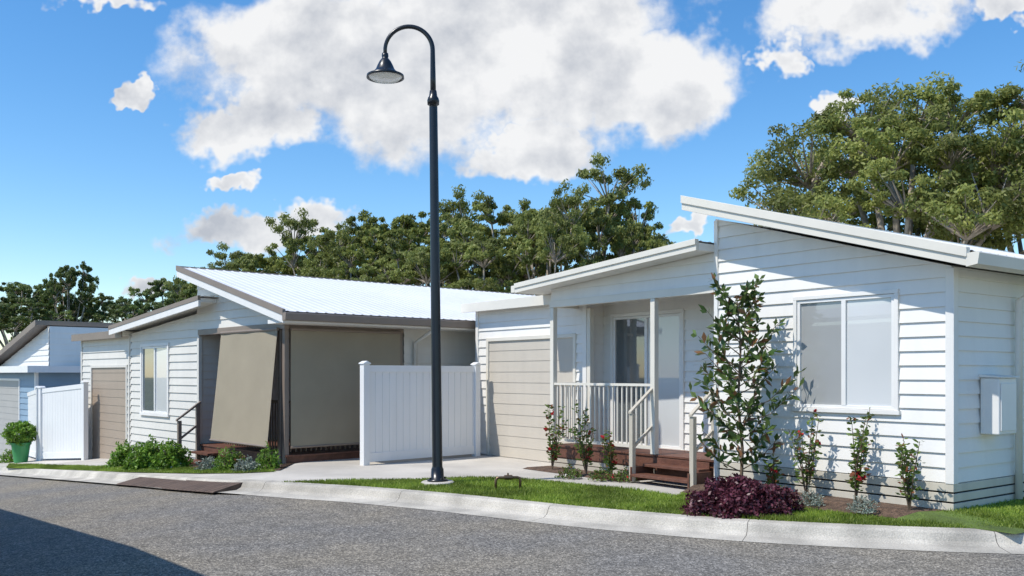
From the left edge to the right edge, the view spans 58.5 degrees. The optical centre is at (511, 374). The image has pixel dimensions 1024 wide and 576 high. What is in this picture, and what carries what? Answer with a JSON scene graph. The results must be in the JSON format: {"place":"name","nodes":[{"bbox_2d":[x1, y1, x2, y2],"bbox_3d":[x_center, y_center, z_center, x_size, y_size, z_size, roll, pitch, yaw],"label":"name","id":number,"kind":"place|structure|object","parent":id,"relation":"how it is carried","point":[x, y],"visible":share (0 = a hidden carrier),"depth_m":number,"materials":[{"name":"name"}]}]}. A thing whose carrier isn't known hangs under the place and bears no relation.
{"place":"outdoors","nodes":[
{"label":"outdoors","id":0,"kind":"place"},
{"bbox_2d":[6,462,275,472],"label":"lawn","id":1,"kind":"structure","parent":0,"point":[173,472],"depth_m":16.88,"materials":[{"name":"plant"}]},
{"bbox_2d":[148,437,193,469],"bbox_3d":[-6.607,1.543,17.775,0.833,0.640,0.763,0,0,0],"label":"green shrub","id":2,"kind":"object","parent":1,"relation":"on","point":[174,456],"visible":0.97,"depth_m":17.65,"materials":[{"name":"green plant"}]},
{"bbox_2d":[186,461,293,469],"bbox_3d":[-5.164,1.697,17.047,1.253,0.224,4.461,0,0,-42],"label":"garden bed","id":3,"kind":"object","parent":1,"relation":"on","point":[279,468],"visible":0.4,"depth_m":16.27,"materials":[{"name":"brown soil"}]},
{"bbox_2d":[193,456,224,469],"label":"green shrub","id":4,"kind":"object","parent":3,"relation":"on","point":[206,464],"visible":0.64,"depth_m":16.41,"materials":[{"name":"green plant"}]},
{"bbox_2d":[211,445,244,470],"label":"green shrub","id":5,"kind":"object","parent":3,"relation":"on","point":[221,463],"visible":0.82,"depth_m":16.08,"materials":[{"name":"green plant"}]},
{"bbox_2d":[224,451,245,469],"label":"green shrub","id":6,"kind":"object","parent":3,"relation":"on","point":[235,461],"visible":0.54,"depth_m":16.07,"materials":[{"name":"green plant"}]},
{"bbox_2d":[231,454,259,470],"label":"green shrub","id":7,"kind":"object","parent":3,"relation":"on","point":[249,464],"visible":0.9,"depth_m":15.54,"materials":[{"name":"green plant"}]},
{"bbox_2d":[254,441,281,469],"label":"green shrub","id":8,"kind":"object","parent":3,"relation":"on","point":[263,460],"visible":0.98,"depth_m":15.54,"materials":[{"name":"green plant"}]},
{"bbox_2d":[0,454,686,494],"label":"concrete driveway","id":9,"kind":"structure","parent":0,"point":[466,465],"depth_m":15.34,"materials":[{"name":"grey concrete"}]},
{"bbox_2d":[0,449,13,462],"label":"shrub","id":10,"kind":"object","parent":9,"relation":"on","point":[7,457],"visible":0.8,"depth_m":25.65,"materials":[{"name":"green plant"}]},
{"bbox_2d":[0,420,37,462],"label":"potted plant","id":11,"kind":"object","parent":9,"relation":"on","point":[22,441],"visible":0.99,"depth_m":25.04,"materials":[{"name":"green plant"}]},
{"bbox_2d":[27,386,37,460],"bbox_3d":[-14.119,1.492,26.910,0.160,2.341,3.921,0,0,-32],"label":"fence","id":12,"kind":"object","parent":9,"relation":"on","point":[32,396],"visible":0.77,"depth_m":26.35,"materials":[{"name":"white plastic"}]},
{"bbox_2d":[37,381,88,460],"bbox_3d":[-12.029,1.320,24.450,2.575,2.320,0.160,0,0,38],"label":"fence","id":13,"kind":"object","parent":9,"relation":"on","point":[62,422],"visible":0.96,"depth_m":24.39,"materials":[{"name":"white plastic"}]},
{"bbox_2d":[359,361,481,465],"bbox_3d":[-1.650,0.731,17.000,2.769,1.939,0.160,0,0,-44],"label":"fence","id":14,"kind":"object","parent":9,"relation":"on","point":[395,412],"visible":0.94,"depth_m":16.82,"materials":[{"name":"white plastic"}]},
{"bbox_2d":[523,466,622,481],"bbox_3d":[1.168,1.583,14.676,0.620,0.026,2.480,0,0,-37],"label":"garden bed","id":15,"kind":"object","parent":9,"relation":"on","point":[555,469],"visible":0.5,"depth_m":15.00,"materials":[{"name":"brown soil"}]},
{"bbox_2d":[543,404,568,468],"bbox_3d":[0.724,1.048,15.103,0.435,1.108,0.348,0,0,0],"label":"climbing shrub","id":16,"kind":"object","parent":15,"relation":"on","point":[554,454],"visible":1,"depth_m":15.09,"materials":[{"name":"green plant"}]},
{"bbox_2d":[554,463,582,478],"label":"shrub","id":17,"kind":"object","parent":15,"relation":"on","point":[564,472],"visible":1,"depth_m":13.95,"materials":[{"name":"green plant"}]},
{"bbox_2d":[568,403,595,473],"bbox_3d":[1.109,1.028,14.435,0.430,1.148,0.396,0,0,-21],"label":"climbing shrub","id":18,"kind":"object","parent":15,"relation":"on","point":[587,458],"visible":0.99,"depth_m":14.41,"materials":[{"name":"green plant"}]},
{"bbox_2d":[587,466,615,480],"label":"shrub","id":19,"kind":"object","parent":15,"relation":"on","point":[601,477],"visible":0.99,"depth_m":13.64,"materials":[{"name":"green plant"}]},
{"bbox_2d":[600,430,617,475],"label":"climbing shrub","id":20,"kind":"object","parent":15,"relation":"on","point":[610,460],"visible":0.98,"depth_m":14.00,"materials":[{"name":"green plant"}]},
{"bbox_2d":[611,467,638,481],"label":"shrub","id":21,"kind":"object","parent":15,"relation":"on","point":[624,473],"visible":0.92,"depth_m":13.54,"materials":[{"name":"green plant"}]},
{"bbox_2d":[0,475,1023,575],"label":"road","id":22,"kind":"structure","parent":0,"point":[53,527],"depth_m":9.25,"materials":[{"name":"grey asphalt"}]},
{"bbox_2d":[0,466,1023,553],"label":"kerb","id":23,"kind":"structure","parent":22,"relation":"on","point":[969,540],"depth_m":10.39,"materials":[{"name":"concrete"}]},
{"bbox_2d":[117,477,184,487],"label":"kerb ramp","id":24,"kind":"structure","parent":23,"relation":"on","point":[150,482],"depth_m":15.76,"materials":[{"name":"brown rubber"}]},
{"bbox_2d":[161,480,242,492],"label":"kerb ramp","id":25,"kind":"structure","parent":23,"relation":"on","point":[201,486],"depth_m":14.12,"materials":[{"name":"brown rubber"}]},
{"bbox_2d":[0,0,1023,349],"label":"sky","id":26,"kind":"structure","parent":0,"point":[138,138],"materials":[{"name":"blue"}]},
{"bbox_2d":[284,475,1023,528],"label":"lawn","id":27,"kind":"structure","parent":0,"point":[674,504],"depth_m":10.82,"materials":[{"name":"plant"}]},
{"bbox_2d":[366,24,453,484],"bbox_3d":[-1.477,-1.714,13.241,1.202,6.716,0.544,-1,0,0],"label":"street lamp","id":28,"kind":"object","parent":27,"relation":"on","point":[384,72],"visible":0.95,"depth_m":13.18,"materials":[{"name":"metal"}]},
{"bbox_2d":[494,473,520,488],"bbox_3d":[-0.055,1.500,12.601,0.376,0.280,0.068,0,0,-9],"label":"water meter","id":29,"kind":"object","parent":27,"relation":"on","point":[507,477],"visible":0.91,"depth_m":12.58,"materials":[{"name":"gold metal"}]},
{"bbox_2d":[461,195,1023,511],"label":"house","id":30,"kind":"structure","parent":27,"relation":"on","point":[912,337],"depth_m":11.76,"materials":[{"name":"white wood"}]},
{"bbox_2d":[486,333,576,461],"bbox_3d":[0.316,0.435,17.058,0.056,2.310,2.705,0,0,-37],"label":"garage door","id":31,"kind":"structure","parent":30,"relation":"in","point":[518,367],"depth_m":17.20,"materials":[{"name":"beige metal"}]},
{"bbox_2d":[610,309,684,449],"bbox_3d":[2.224,0.107,15.163,0.075,2.300,1.730,0,0,-37],"label":"sliding door","id":32,"kind":"structure","parent":30,"relation":"in","point":[629,332],"depth_m":15.14,"materials":[{"name":"white glass"}]},
{"bbox_2d":[791,289,900,414],"bbox_3d":[4.049,-0.261,11.148,0.075,1.462,1.474,0,0,-37],"label":"window","id":33,"kind":"structure","parent":30,"relation":"in","point":[847,343],"depth_m":11.11,"materials":[{"name":"white glass"}]},
{"bbox_2d":[682,483,941,517],"bbox_3d":[3.525,1.542,11.201,0.880,0.084,3.370,0,0,-37],"label":"garden bed","id":34,"kind":"object","parent":27,"relation":"on","point":[891,510],"visible":0.31,"depth_m":10.58,"materials":[{"name":"brown soil"}]},
{"bbox_2d":[677,472,805,518],"bbox_3d":[2.639,1.374,10.492,1.478,0.510,0.968,0,0,0],"label":"maroon shrub","id":35,"kind":"object","parent":34,"relation":"on","point":[737,495],"visible":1,"depth_m":10.26,"materials":[{"name":"purple plant"}]},
{"bbox_2d":[689,273,806,475],"bbox_3d":[2.963,0.145,11.679,1.487,2.911,0.896,0,0,0],"label":"young tree","id":36,"kind":"object","parent":34,"relation":"on","point":[750,292],"visible":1,"depth_m":11.61,"materials":[{"name":"green plant"}]},
{"bbox_2d":[762,453,784,486],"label":"climbing shrub","id":37,"kind":"object","parent":34,"relation":"on","point":[774,473],"visible":0.81,"depth_m":11.60,"materials":[{"name":"green plant"}]},
{"bbox_2d":[784,409,824,492],"bbox_3d":[3.590,0.985,11.269,0.421,1.134,0.471,0,0,-15],"label":"climbing shrub","id":38,"kind":"object","parent":34,"relation":"on","point":[809,471],"visible":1,"depth_m":11.21,"materials":[{"name":"green plant"}]},
{"bbox_2d":[799,485,825,506],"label":"silver shrub","id":39,"kind":"object","parent":34,"relation":"on","point":[810,499],"visible":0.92,"depth_m":10.82,"materials":[{"name":"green plant"}]},
{"bbox_2d":[845,407,874,499],"bbox_3d":[4.056,0.967,10.706,0.324,1.168,0.400,0,0,29],"label":"climbing shrub","id":40,"kind":"object","parent":34,"relation":"on","point":[857,476],"visible":0.97,"depth_m":10.68,"materials":[{"name":"green plant"}]},
{"bbox_2d":[842,494,880,514],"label":"silver shrub","id":41,"kind":"object","parent":34,"relation":"on","point":[864,505],"visible":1,"depth_m":10.26,"materials":[{"name":"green plant"}]},
{"bbox_2d":[894,433,924,509],"bbox_3d":[4.438,1.105,10.189,0.329,0.893,0.594,0,0,24],"label":"climbing shrub","id":42,"kind":"object","parent":34,"relation":"on","point":[908,481],"visible":0.98,"depth_m":10.16,"materials":[{"name":"green plant"}]},
{"bbox_2d":[899,500,1023,533],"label":"lawn rise","id":43,"kind":"structure","parent":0,"point":[951,517],"depth_m":9.72,"materials":[{"name":"plant"}]},
{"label":"garden bed","id":44,"kind":"structure","parent":0,"visible":0},
{"bbox_2d":[104,439,143,467],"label":"green shrub","id":45,"kind":"object","parent":44,"relation":"on","point":[119,456],"visible":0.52,"depth_m":19.43,"materials":[{"name":"green plant"}]},
{"bbox_2d":[121,452,151,469],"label":"green shrub","id":46,"kind":"object","parent":44,"relation":"on","point":[133,462],"visible":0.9,"depth_m":18.16,"materials":[{"name":"green plant"}]},
{"bbox_2d":[130,434,165,468],"bbox_3d":[-7.369,1.563,18.503,0.934,0.720,0.832,0,0,0],"label":"green shrub","id":47,"kind":"object","parent":44,"relation":"on","point":[149,448],"visible":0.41,"depth_m":18.38,"materials":[{"name":"green plant"}]},
{"bbox_3d":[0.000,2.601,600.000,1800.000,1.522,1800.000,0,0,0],"label":"ground","id":48,"kind":"structure","parent":0,"visible":0},
{"bbox_2d":[0,296,12,304],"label":"gum tree","id":49,"kind":"object","parent":48,"relation":"on","point":[3,298],"visible":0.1,"depth_m":66.96,"materials":[{"name":"green plant"}]},
{"bbox_2d":[0,282,54,347],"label":"gum tree","id":50,"kind":"object","parent":48,"relation":"on","point":[13,291],"visible":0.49,"depth_m":65.74,"materials":[{"name":"green plant"}]},
{"bbox_2d":[0,299,73,344],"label":"gum tree","id":51,"kind":"object","parent":48,"relation":"on","point":[9,318],"visible":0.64,"depth_m":59.36,"materials":[{"name":"green plant"}]},
{"bbox_2d":[4,283,85,335],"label":"gum tree","id":52,"kind":"object","parent":48,"relation":"on","point":[60,307],"visible":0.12,"depth_m":68.98,"materials":[{"name":"green plant"}]},
{"bbox_2d":[0,320,114,456],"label":"house","id":53,"kind":"structure","parent":48,"relation":"on","point":[45,353],"depth_m":29.67,"materials":[{"name":"white wood"}]},
{"bbox_2d":[0,378,19,455],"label":"garage door","id":54,"kind":"structure","parent":53,"relation":"in","point":[9,387],"depth_m":29.77,"materials":[{"name":"white metal"}]},
{"bbox_2d":[41,261,109,321],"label":"gum tree","id":55,"kind":"object","parent":48,"relation":"on","point":[71,274],"visible":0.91,"depth_m":67.35,"materials":[{"name":"green plant"}]},
{"bbox_2d":[63,293,131,322],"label":"gum tree","id":56,"kind":"object","parent":48,"relation":"on","point":[89,307],"visible":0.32,"depth_m":71.17,"materials":[{"name":"green plant"}]},
{"bbox_2d":[91,296,160,322],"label":"gum tree","id":57,"kind":"object","parent":48,"relation":"on","point":[124,306],"visible":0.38,"depth_m":65.15,"materials":[{"name":"green plant"}]},
{"bbox_2d":[127,278,187,313],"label":"gum tree","id":58,"kind":"object","parent":48,"relation":"on","point":[157,291],"visible":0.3,"depth_m":69.15,"materials":[{"name":"green plant"}]},
{"bbox_2d":[164,287,197,306],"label":"gum tree","id":59,"kind":"object","parent":48,"relation":"on","point":[188,292],"visible":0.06,"depth_m":58.79,"materials":[{"name":"green plant"}]},
{"bbox_2d":[164,241,250,300],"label":"gum tree","id":60,"kind":"object","parent":48,"relation":"on","point":[219,255],"visible":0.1,"depth_m":60.64,"materials":[{"name":"green plant"}]},
{"bbox_2d":[210,245,297,273],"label":"gum tree","id":61,"kind":"object","parent":48,"relation":"on","point":[249,262],"visible":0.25,"depth_m":56.38,"materials":[{"name":"green plant"}]},
{"bbox_2d":[71,266,534,463],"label":"house","id":62,"kind":"structure","parent":48,"relation":"on","point":[245,363],"depth_m":18.35,"materials":[{"name":"white wood"}]},
{"bbox_2d":[90,365,127,458],"bbox_3d":[-10.270,0.988,23.280,0.057,2.454,2.662,0,0,-42],"label":"garage door","id":63,"kind":"structure","parent":62,"relation":"in","point":[108,383],"depth_m":23.35,"materials":[{"name":"beige metal"}]},
{"bbox_2d":[139,342,169,416],"bbox_3d":[-8.213,0.123,20.996,0.075,1.670,1.710,0,0,-42],"label":"window","id":64,"kind":"structure","parent":62,"relation":"in","point":[154,357],"depth_m":20.98,"materials":[{"name":"white glass"}]},
{"bbox_2d":[262,207,349,274],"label":"gum tree","id":65,"kind":"object","parent":48,"relation":"on","point":[291,258],"visible":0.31,"depth_m":55.66,"materials":[{"name":"green plant"}]},
{"bbox_2d":[297,221,406,283],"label":"gum tree","id":66,"kind":"object","parent":48,"relation":"on","point":[344,257],"visible":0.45,"depth_m":49.34,"materials":[{"name":"green plant"}]},
{"bbox_2d":[296,209,445,285],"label":"gum tree","id":67,"kind":"object","parent":48,"relation":"on","point":[371,228],"visible":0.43,"depth_m":52.53,"materials":[{"name":"green plant"}]},
{"bbox_2d":[349,237,474,289],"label":"gum tree","id":68,"kind":"object","parent":48,"relation":"on","point":[397,265],"visible":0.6,"depth_m":45.60,"materials":[{"name":"green plant"}]},
{"bbox_2d":[376,184,504,286],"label":"gum tree","id":69,"kind":"object","parent":48,"relation":"on","point":[448,217],"visible":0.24,"depth_m":54.48,"materials":[{"name":"green plant"}]},
{"bbox_2d":[415,230,539,295],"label":"gum tree","id":70,"kind":"object","parent":48,"relation":"on","point":[491,250],"visible":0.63,"depth_m":44.92,"materials":[{"name":"green plant"}]},
{"bbox_2d":[445,195,570,286],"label":"gum tree","id":71,"kind":"object","parent":48,"relation":"on","point":[486,207],"visible":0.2,"depth_m":51.10,"materials":[{"name":"green plant"}]},
{"bbox_2d":[488,179,607,295],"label":"gum tree","id":72,"kind":"object","parent":48,"relation":"on","point":[565,247],"visible":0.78,"depth_m":45.34,"materials":[{"name":"green plant"}]},
{"bbox_2d":[510,151,675,275],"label":"gum tree","id":73,"kind":"object","parent":48,"relation":"on","point":[607,222],"visible":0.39,"depth_m":48.20,"materials":[{"name":"green plant"}]},
{"bbox_2d":[606,217,666,259],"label":"gum tree","id":74,"kind":"object","parent":48,"relation":"on","point":[628,240],"visible":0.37,"depth_m":47.36,"materials":[{"name":"green plant"}]},
{"bbox_2d":[728,71,1023,254],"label":"gum tree","id":75,"kind":"object","parent":48,"relation":"on","point":[868,148],"visible":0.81,"depth_m":31.76,"materials":[{"name":"green plant"}]},
{"bbox_2d":[900,60,1023,252],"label":"gum tree","id":76,"kind":"object","parent":48,"relation":"on","point":[1013,112],"visible":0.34,"depth_m":31.16,"materials":[{"name":"green plant"}]}
]}

